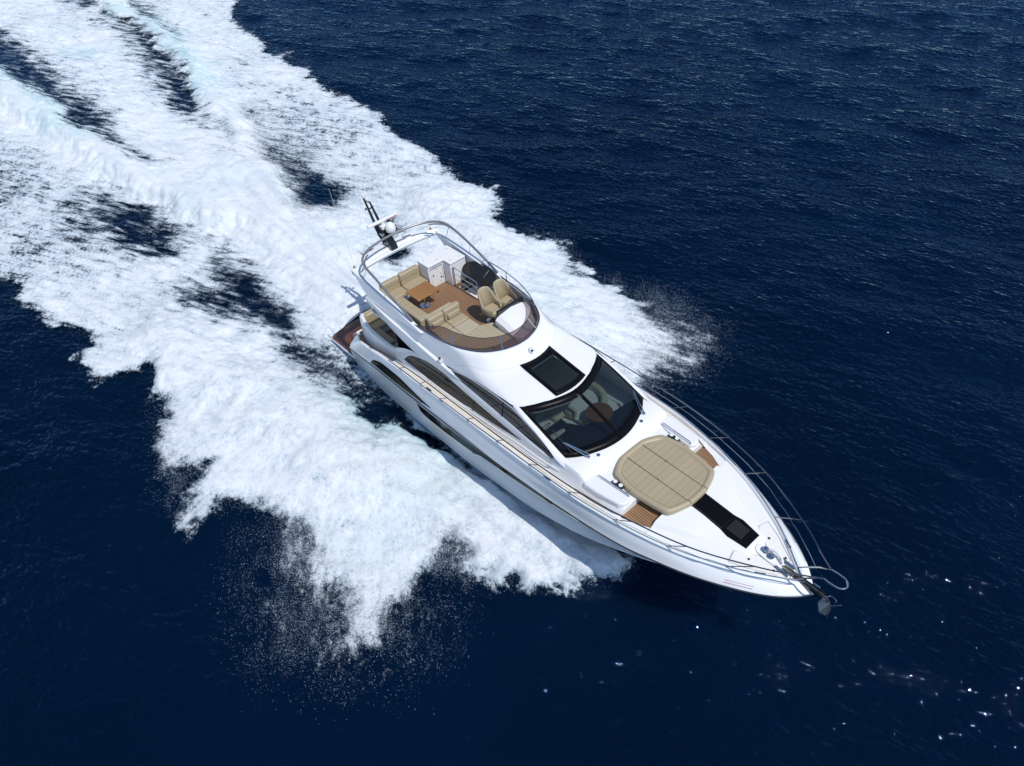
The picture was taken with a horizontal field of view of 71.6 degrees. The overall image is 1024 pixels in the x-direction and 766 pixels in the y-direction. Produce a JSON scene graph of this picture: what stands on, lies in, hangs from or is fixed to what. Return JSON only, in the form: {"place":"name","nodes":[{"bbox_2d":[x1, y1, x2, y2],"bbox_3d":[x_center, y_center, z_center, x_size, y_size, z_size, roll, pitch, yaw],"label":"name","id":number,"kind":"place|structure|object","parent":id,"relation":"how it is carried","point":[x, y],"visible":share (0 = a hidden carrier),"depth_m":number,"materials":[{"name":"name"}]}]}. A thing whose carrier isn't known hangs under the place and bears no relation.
{"place":"outdoors","nodes":[
{"label":"outdoors","id":0,"kind":"place"},
{"bbox_2d":[0,0,1023,765],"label":"sea","id":1,"kind":"structure","parent":0,"point":[814,208],"depth_m":26.51,"materials":[{"name":"liquid"}]},
{"bbox_2d":[0,0,709,664],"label":"wake foam","id":2,"kind":"object","parent":1,"relation":"on","point":[390,506],"visible":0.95,"depth_m":33.11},
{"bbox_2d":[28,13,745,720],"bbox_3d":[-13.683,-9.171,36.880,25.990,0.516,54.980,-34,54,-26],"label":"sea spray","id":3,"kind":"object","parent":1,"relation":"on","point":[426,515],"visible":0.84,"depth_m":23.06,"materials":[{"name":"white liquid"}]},
{"bbox_2d":[329,154,848,598],"bbox_3d":[0.710,-0.442,22.609,5.216,8.800,21.432,-34,49,-26],"label":"motor yacht","id":4,"kind":"object","parent":1,"relation":"on","point":[491,372],"visible":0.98,"depth_m":21.63,"materials":[{"name":"white paint"}]},
{"bbox_2d":[394,284,474,351],"bbox_3d":[-2.580,-1.993,26.372,3.900,2.300,0.040,-34,49,-26],"label":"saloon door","id":5,"kind":"structure","parent":4,"relation":"in","point":[400,344],"depth_m":25.30,"materials":[{"name":"glass"}]},
{"bbox_2d":[405,356,519,439],"bbox_3d":[-1.792,0.306,23.186,0.138,0.700,6.100,-34,49,-26],"label":"side window","id":6,"kind":"structure","parent":4,"relation":"in","point":[427,369],"depth_m":23.48,"materials":[{"name":"black glass"}]},
{"bbox_2d":[417,404,582,523],"bbox_3d":[-0.173,2.827,22.330,0.245,1.990,9.278,-36,55,-28],"label":"hull window","id":7,"kind":"structure","parent":4,"relation":"in","point":[445,429],"depth_m":23.57,"materials":[{"name":"black glass"}]},
{"bbox_2d":[452,371,553,458],"bbox_3d":[-0.755,0.560,21.998,0.114,0.850,6.100,-34,49,-26],"label":"side window","id":8,"kind":"structure","parent":4,"relation":"in","point":[505,411],"depth_m":21.43,"materials":[{"name":"black glass"}]},
{"bbox_2d":[614,435,714,514],"bbox_3d":[4.272,2.522,19.974,2.426,0.217,2.476,-34,49,-26],"label":"sun pad","id":9,"kind":"object","parent":4,"relation":"on","point":[665,475],"visible":1,"depth_m":19.86,"materials":[{"name":"beige fabric"}]},
{"bbox_2d":[783,565,841,614],"bbox_3d":[7.462,5.157,17.768,0.450,0.577,1.547,-26,51,-21],"label":"plough anchor","id":10,"kind":"object","parent":4,"relation":"hanging from","point":[824,606],"visible":0.95,"depth_m":17.45,"materials":[{"name":"grey metal"}]}
]}

